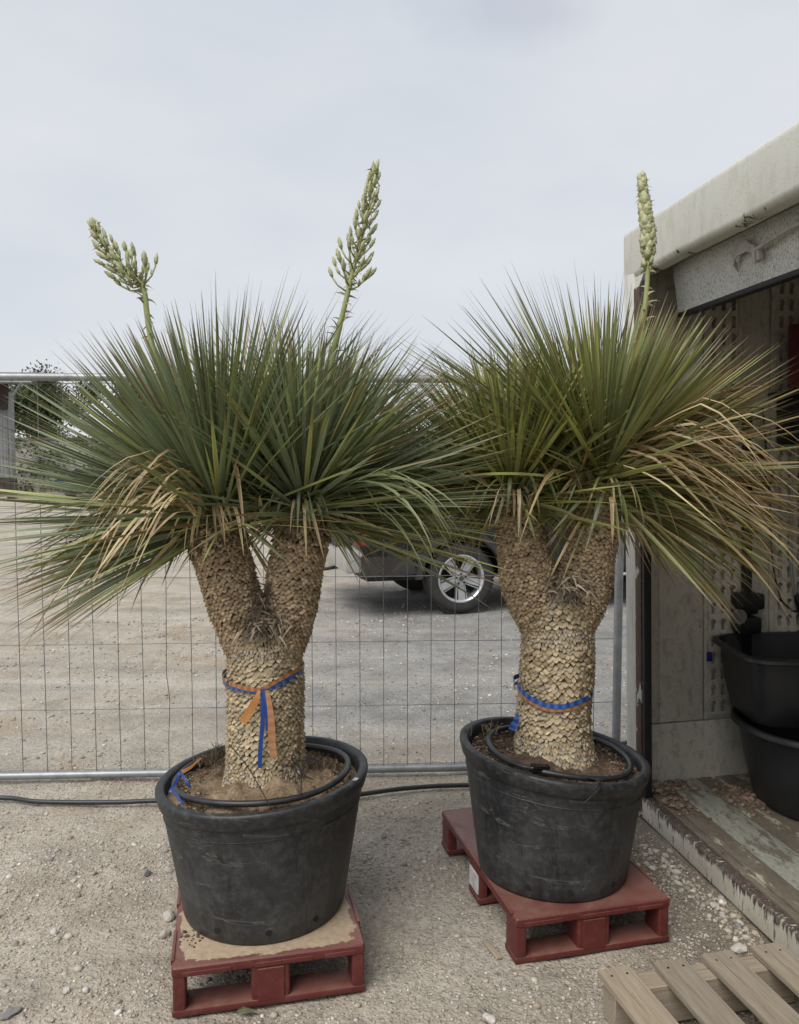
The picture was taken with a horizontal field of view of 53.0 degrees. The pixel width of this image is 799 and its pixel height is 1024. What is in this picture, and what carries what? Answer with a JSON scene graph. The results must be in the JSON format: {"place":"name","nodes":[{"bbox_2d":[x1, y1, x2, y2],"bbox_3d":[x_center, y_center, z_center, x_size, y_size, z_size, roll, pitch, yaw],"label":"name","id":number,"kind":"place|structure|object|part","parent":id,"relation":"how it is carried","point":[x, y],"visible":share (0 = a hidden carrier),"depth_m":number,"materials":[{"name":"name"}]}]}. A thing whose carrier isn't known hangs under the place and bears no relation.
{"place":"outdoors","nodes":[
{"label":"outdoors","id":0,"kind":"place"},
{"bbox_2d":[0,477,17,498],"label":"wall","id":1,"kind":"structure","parent":0,"point":[5,485],"depth_m":37.49,"materials":[{"name":"concrete"}]},
{"bbox_2d":[0,372,46,477],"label":"barn","id":2,"kind":"structure","parent":0,"point":[6,422],"depth_m":39.88,"materials":[{"name":"concrete"}]},
{"bbox_2d":[1,434,140,491],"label":"rendered wall","id":3,"kind":"structure","parent":0,"point":[18,452],"depth_m":45.88,"materials":[{"name":"grey concrete"}]},
{"bbox_2d":[0,601,626,760],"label":"gravel","id":4,"kind":"structure","parent":0,"point":[206,655],"depth_m":6.40,"materials":[{"name":"grey gravel"}]},
{"bbox_2d":[0,475,798,1023],"bbox_3d":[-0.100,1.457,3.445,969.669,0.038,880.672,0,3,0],"label":"ground","id":5,"kind":"structure","parent":0,"point":[356,601],"depth_m":4.13,"materials":[{"name":"grey gravel"}]},
{"bbox_2d":[0,1006,22,1019],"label":"stone","id":6,"kind":"object","parent":5,"relation":"on","point":[9,1012],"visible":1,"depth_m":2.40,"materials":[{"name":"grey stone"}]},
{"bbox_2d":[50,927,59,934],"bbox_3d":[-1.220,1.484,2.835,0.029,0.023,0.038,1,4,15],"label":"stone","id":7,"kind":"object","parent":5,"relation":"on","point":[54,930],"visible":1,"depth_m":2.82,"materials":[{"name":"white stone"}]},
{"bbox_2d":[8,359,105,437],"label":"tree","id":8,"kind":"object","parent":5,"relation":"on","point":[22,400],"visible":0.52,"depth_m":52.20,"materials":[{"name":"green plant"}]},
{"bbox_2d":[63,986,70,993],"bbox_3d":[-1.041,1.499,2.508,0.029,0.018,0.023,3,5,44],"label":"stone","id":9,"kind":"object","parent":5,"relation":"on","point":[67,990],"visible":1,"depth_m":2.50,"materials":[{"name":"white stone"}]},
{"bbox_2d":[54,468,124,496],"bbox_3d":[-14.643,-1.457,39.469,4.130,1.420,1.680,0,3,-5],"label":"parked car","id":10,"kind":"object","parent":5,"relation":"on","point":[71,495],"visible":0.18,"depth_m":38.58,"materials":[{"name":"blue paint"}]},
{"bbox_3d":[-14.807,-1.866,38.619,2.100,0.380,0.032,0,3,-5],"label":"car window","id":11,"kind":"part","parent":10,"relation":"part of","materials":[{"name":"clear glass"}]},
{"bbox_2d":[102,381,150,434],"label":"tree","id":12,"kind":"object","parent":5,"relation":"on","point":[124,398],"visible":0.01,"depth_m":57.47,"materials":[{"name":"green plant"}]},
{"bbox_2d":[144,870,151,876],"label":"stone","id":13,"kind":"object","parent":5,"relation":"on","point":[147,873],"visible":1,"depth_m":3.24,"materials":[{"name":"grey stone"}]},
{"bbox_2d":[158,928,170,938],"bbox_3d":[-0.825,1.484,2.812,0.036,0.029,0.050,1,4,14],"label":"stone","id":14,"kind":"object","parent":5,"relation":"on","point":[164,933],"visible":1,"depth_m":2.80,"materials":[{"name":"grey stone"}]},
{"bbox_2d":[163,909,175,922],"bbox_3d":[-0.843,1.480,2.930,0.043,0.035,0.063,-2,4,-33],"label":"stone","id":15,"kind":"object","parent":5,"relation":"on","point":[169,915],"visible":1,"depth_m":2.92,"materials":[{"name":"grey stone"}]},
{"bbox_2d":[237,1006,256,1012],"bbox_3d":[-0.460,1.498,2.409,0.063,0.010,0.023,1,4,13],"label":"fallen leaf","id":16,"kind":"object","parent":5,"relation":"on","point":[243,1009],"visible":1,"depth_m":2.41,"materials":[{"name":"green plant"}]},
{"bbox_2d":[171,882,364,1017],"bbox_3d":[-0.481,1.400,2.846,0.591,0.159,0.842,-1,4,-12],"label":"plastic pallet","id":17,"kind":"object","parent":5,"relation":"on","point":[337,934],"visible":0.56,"depth_m":2.47,"materials":[{"name":"red plastic"}]},
{"bbox_2d":[172,930,203,953],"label":"soil crumbs","id":18,"kind":"object","parent":17,"relation":"on","point":[187,935],"visible":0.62,"depth_m":2.53,"materials":[{"name":"soil"}]},
{"bbox_2d":[155,736,367,945],"bbox_3d":[-0.461,1.094,2.738,0.708,0.474,0.708,0,3,0],"label":"plant pot","id":19,"kind":"object","parent":17,"relation":"on","point":[273,876],"visible":0.86,"depth_m":2.47,"materials":[{"name":"black plastic"}]},
{"bbox_2d":[169,771,190,804],"bbox_3d":[-0.696,0.870,2.522,0.066,0.064,0.111,0,3,0],"label":"ribbon","id":20,"kind":"object","parent":19,"relation":"attached to","point":[179,774],"visible":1,"depth_m":2.55,"materials":[{"name":"blue fabric"}]},
{"bbox_2d":[181,758,201,773],"bbox_3d":[-0.672,0.823,2.591,0.070,0.038,0.010,-3,4,-36],"label":"ribbon","id":21,"kind":"object","parent":19,"relation":"attached to","point":[187,768],"visible":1,"depth_m":2.58,"materials":[{"name":"orange fabric"}]},
{"bbox_2d":[229,744,269,806],"bbox_3d":[-0.470,0.822,2.512,0.011,0.134,0.233,-3,5,-43],"label":"string","id":22,"kind":"object","parent":19,"relation":"attached to","point":[251,773],"visible":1,"depth_m":2.51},
{"bbox_2d":[166,750,355,812],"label":"potting soil","id":23,"kind":"structure","parent":19,"relation":"in","point":[276,786],"depth_m":2.60,"materials":[{"name":"brown soil"}]},
{"bbox_2d":[192,748,224,767],"bbox_3d":[-0.624,0.833,2.717,0.154,0.060,0.063,1,4,9],"label":"weed","id":24,"kind":"object","parent":23,"relation":"on","point":[207,760],"visible":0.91,"depth_m":2.71,"materials":[{"name":"brown plant"}]},
{"bbox_2d":[199,741,225,764],"bbox_3d":[-0.626,0.845,2.787,0.139,0.075,0.106,0,3,0],"label":"weed","id":25,"kind":"object","parent":23,"relation":"on","point":[222,752],"visible":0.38,"depth_m":2.79,"materials":[{"name":"brown plant"}]},
{"bbox_2d":[171,743,350,807],"bbox_3d":[-0.467,0.886,2.728,0.605,0.064,0.545,0,3,0],"label":"hose ring","id":26,"kind":"object","parent":23,"relation":"on","point":[342,775],"visible":0.72,"depth_m":2.52,"materials":[{"name":"black rubber"}]},
{"bbox_2d":[291,753,317,794],"bbox_3d":[-0.303,0.826,2.527,0.084,0.110,0.068,0,3,0],"label":"string","id":27,"kind":"object","parent":26,"relation":"on","point":[302,769],"visible":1,"depth_m":2.54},
{"bbox_2d":[0,158,530,788],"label":"yucca plant","id":28,"kind":"object","parent":23,"relation":"on","point":[220,452],"visible":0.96,"depth_m":2.53,"materials":[{"name":"green plant"}]},
{"bbox_2d":[222,661,304,757],"bbox_3d":[-0.459,0.645,2.700,0.275,0.271,0.293,0,3,0],"label":"ribbon","id":29,"kind":"object","parent":28,"relation":"attached to","point":[248,711],"visible":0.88,"depth_m":2.56,"materials":[{"name":"orange fabric"}]},
{"bbox_2d":[223,669,303,767],"bbox_3d":[-0.459,0.670,2.703,0.270,0.289,0.286,0,3,0],"label":"ribbon","id":30,"kind":"object","parent":28,"relation":"attached to","point":[264,719],"visible":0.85,"depth_m":2.57,"materials":[{"name":"blue fabric"}]},
{"bbox_2d":[314,757,344,772],"bbox_3d":[-0.235,0.872,2.778,0.123,0.055,0.071,0,3,0],"label":"weed","id":31,"kind":"object","parent":23,"relation":"on","point":[327,766],"visible":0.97,"depth_m":2.77,"materials":[{"name":"brown plant"}]},
{"bbox_2d":[0,373,623,779],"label":"fence","id":32,"kind":"object","parent":5,"relation":"on","point":[420,767],"visible":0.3,"depth_m":4.18,"materials":[{"name":"metal"}]},
{"bbox_2d":[0,740,626,804],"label":"hose","id":33,"kind":"object","parent":5,"relation":"on","point":[153,800],"visible":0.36,"depth_m":3.89,"materials":[{"name":"black rubber"}]},
{"bbox_2d":[0,759,754,1023],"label":"pebbles","id":34,"kind":"object","parent":5,"relation":"on","point":[273,1014],"visible":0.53,"depth_m":3.06,"materials":[{"name":"stone"}]},
{"bbox_2d":[323,505,625,613],"bbox_3d":[1.729,0.137,9.963,5.554,1.822,2.076,-1,4,-15],"label":"pickup truck","id":35,"kind":"object","parent":5,"relation":"on","point":[448,597],"visible":0.28,"depth_m":8.77,"materials":[{"name":"black paint"}]},
{"bbox_2d":[483,1012,495,1023],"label":"stone","id":36,"kind":"object","parent":5,"relation":"on","point":[489,1018],"visible":1,"depth_m":2.38,"materials":[{"name":"white stone"}]},
{"bbox_2d":[482,939,502,959],"bbox_3d":[0.315,1.486,2.720,0.024,0.008,0.110,-1,4,-22],"label":"wood splinter","id":37,"kind":"object","parent":5,"relation":"on","point":[493,950],"visible":1,"depth_m":2.71,"materials":[{"name":"beige wood"}]},
{"bbox_2d":[442,807,669,963],"bbox_3d":[0.558,1.384,3.113,0.576,0.159,0.862,-1,4,-13],"label":"plastic pallet","id":38,"kind":"object","parent":5,"relation":"on","point":[589,930],"visible":0.59,"depth_m":2.74,"materials":[{"name":"red plastic"}]},
{"bbox_2d":[460,716,650,902],"bbox_3d":[0.569,1.072,2.969,0.691,0.490,0.685,0,3,0],"label":"plant pot","id":39,"kind":"object","parent":38,"relation":"on","point":[541,838],"visible":0.79,"depth_m":2.71,"materials":[{"name":"black plastic"}]},
{"bbox_2d":[471,730,639,782],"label":"potting soil","id":40,"kind":"structure","parent":39,"relation":"in","point":[526,758],"depth_m":2.89,"materials":[{"name":"brown soil"}]},
{"bbox_2d":[463,719,503,735],"bbox_3d":[0.318,0.822,3.050,0.160,0.060,0.077,0,3,0],"label":"weed","id":41,"kind":"object","parent":40,"relation":"on","point":[488,729],"visible":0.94,"depth_m":3.05,"materials":[{"name":"brown plant"}]},
{"bbox_2d":[525,763,549,773],"bbox_3d":[0.468,0.874,2.720,0.086,0.031,0.030,3,11,-14],"label":"plastic plug","id":42,"kind":"object","parent":40,"relation":"on","point":[536,768],"visible":0.93,"depth_m":2.71,"materials":[{"name":"plastic"}]},
{"bbox_2d":[486,725,632,781],"bbox_3d":[0.586,0.882,2.951,0.535,0.087,0.525,0,3,0],"label":"hose ring","id":43,"kind":"object","parent":40,"relation":"on","point":[569,776],"visible":0.74,"depth_m":2.78,"materials":[{"name":"black rubber"}]},
{"bbox_2d":[331,170,798,771],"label":"yucca plant","id":44,"kind":"object","parent":40,"relation":"on","point":[603,430],"visible":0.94,"depth_m":2.75,"materials":[{"name":"green plant"}]},
{"bbox_2d":[509,713,518,730],"bbox_3d":[0.415,0.763,2.904,0.037,0.060,0.012,-1,4,-17],"label":"ribbon","id":45,"kind":"object","parent":44,"relation":"attached to","point":[513,724],"visible":1,"depth_m":2.90,"materials":[{"name":"blue fabric"}]},
{"bbox_2d":[513,674,592,708],"bbox_3d":[0.564,0.646,2.945,0.290,0.071,0.290,0,3,0],"label":"ribbon","id":46,"kind":"object","parent":44,"relation":"attached to","point":[549,705],"visible":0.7,"depth_m":2.82,"materials":[{"name":"blue fabric"}]},
{"bbox_2d":[514,681,592,711],"bbox_3d":[0.564,0.665,2.946,0.286,0.056,0.286,0,3,0],"label":"ribbon","id":47,"kind":"object","parent":44,"relation":"attached to","point":[553,710],"visible":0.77,"depth_m":2.82,"materials":[{"name":"orange fabric"}]},
{"bbox_2d":[583,776,598,803],"bbox_3d":[0.630,0.918,2.655,0.074,0.051,0.135,0,3,0],"label":"string","id":48,"kind":"object","parent":39,"relation":"attached to","point":[593,794],"visible":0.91,"depth_m":2.59,"materials":[{"name":"black plastic"}]},
{"bbox_2d":[595,779,602,791],"bbox_3d":[0.657,0.894,2.652,0.048,0.031,0.117,0,3,0],"label":"string","id":49,"kind":"object","parent":39,"relation":"attached to","point":[601,780],"visible":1,"depth_m":2.61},
{"bbox_2d":[671,869,680,874],"bbox_3d":[1.121,1.457,3.240,0.040,0.020,0.023,1,4,14],"label":"stone","id":50,"kind":"object","parent":5,"relation":"on","point":[676,871],"visible":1,"depth_m":3.23,"materials":[{"name":"white stone"}]},
{"bbox_2d":[597,942,798,1023],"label":"wooden pallet","id":51,"kind":"object","parent":5,"relation":"on","point":[761,984],"visible":1,"depth_m":2.35,"materials":[{"name":"brown wood"}]},
{"bbox_2d":[632,836,764,950],"bbox_3d":[1.115,1.469,3.078,0.228,0.036,0.957,-1,4,-10],"label":"rubble","id":52,"kind":"object","parent":5,"relation":"on","point":[720,899],"visible":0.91,"depth_m":3.05,"materials":[{"name":"stone"}]},
{"bbox_2d":[624,122,798,958],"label":"shed","id":53,"kind":"structure","parent":5,"relation":"on","point":[727,239],"depth_m":3.68,"materials":[{"name":"paint"}]},
{"bbox_2d":[706,652,711,661],"bbox_3d":[1.489,0.696,3.848,0.025,0.045,0.010,-2,4,-9],"label":"plastic tag","id":54,"kind":"object","parent":53,"relation":"attached to","point":[708,656],"visible":1,"depth_m":3.84,"materials":[{"name":"blue plastic"}]},
{"bbox_2d":[652,779,770,819],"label":"dirt clods","id":55,"kind":"object","parent":53,"relation":"on","point":[735,793],"visible":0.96,"depth_m":3.66,"materials":[{"name":"soil"}]},
{"bbox_2d":[678,777,793,852],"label":"dirt crumbs","id":56,"kind":"object","parent":53,"relation":"on","point":[733,820],"visible":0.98,"depth_m":3.41,"materials":[{"name":"soil"}]},
{"bbox_2d":[731,453,774,488],"bbox_3d":[1.630,-0.188,3.708,0.122,0.170,0.170,-2,4,-9],"label":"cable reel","id":57,"kind":"object","parent":53,"relation":"attached to","point":[761,456],"visible":0.16,"depth_m":3.68,"materials":[{"name":"red plastic"}]},
{"bbox_2d":[730,707,798,820],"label":"mortar tub","id":58,"kind":"object","parent":53,"relation":"on","point":[771,755],"visible":0.73,"depth_m":3.44,"materials":[{"name":"black plastic"}]},
{"bbox_2d":[712,631,798,729],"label":"mortar tub","id":59,"kind":"object","parent":58,"relation":"on","point":[762,682],"visible":0.98,"depth_m":3.44,"materials":[{"name":"black plastic"}]},
{"bbox_2d":[731,408,764,655],"bbox_3d":[1.635,0.133,3.775,0.180,1.250,0.079,-2,4,-9],"label":"black prop","id":60,"kind":"object","parent":59,"relation":"in","point":[747,611],"visible":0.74,"depth_m":3.77,"materials":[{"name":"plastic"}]},
{"bbox_2d":[762,408,797,611],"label":"cable","id":61,"kind":"object","parent":53,"relation":"hanging from","point":[782,601],"visible":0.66,"depth_m":3.83,"materials":[{"name":"black plastic"}]},
{"bbox_2d":[768,389,798,444],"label":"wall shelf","id":62,"kind":"object","parent":53,"relation":"attached to","point":[791,408],"depth_m":3.73,"materials":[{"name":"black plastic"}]},
{"bbox_2d":[789,444,796,594],"bbox_3d":[1.883,-0.101,3.815,0.052,1.003,0.016,-1,4,-9],"label":"hose","id":63,"kind":"object","parent":53,"relation":"attached to","point":[791,545],"visible":0.55,"depth_m":3.82,"materials":[{"name":"rubber"}]},
{"bbox_2d":[793,593,798,615],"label":"cable connector","id":64,"kind":"object","parent":63,"relation":"attached to","point":[796,599],"visible":1,"depth_m":3.84,"materials":[{"name":"black plastic"}]},
{"bbox_2d":[709,901,719,909],"bbox_3d":[1.174,1.467,2.984,0.029,0.022,0.046,-1,4,-16],"label":"stone","id":65,"kind":"object","parent":5,"relation":"on","point":[714,905],"visible":1,"depth_m":2.97,"materials":[{"name":"white stone"}]},
{"bbox_2d":[730,942,747,953],"bbox_3d":[1.157,1.488,2.730,0.060,0.030,0.041,0,3,-3],"label":"stone","id":66,"kind":"object","parent":5,"relation":"on","point":[738,948],"visible":0.97,"depth_m":2.72,"materials":[{"name":"white stone"}]},
{"bbox_2d":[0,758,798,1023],"bbox_3d":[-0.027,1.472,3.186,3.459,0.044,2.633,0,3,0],"label":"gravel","id":67,"kind":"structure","parent":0,"point":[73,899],"depth_m":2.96,"materials":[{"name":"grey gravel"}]},
{"bbox_2d":[0,0,798,451],"label":"sky","id":68,"kind":"structure","parent":0,"point":[234,139],"materials":[{"name":"white"}]},
{"bbox_2d":[788,323,798,389],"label":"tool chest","id":69,"kind":"object","parent":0,"point":[793,340],"visible":0.86,"depth_m":3.67,"materials":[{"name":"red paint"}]}
]}

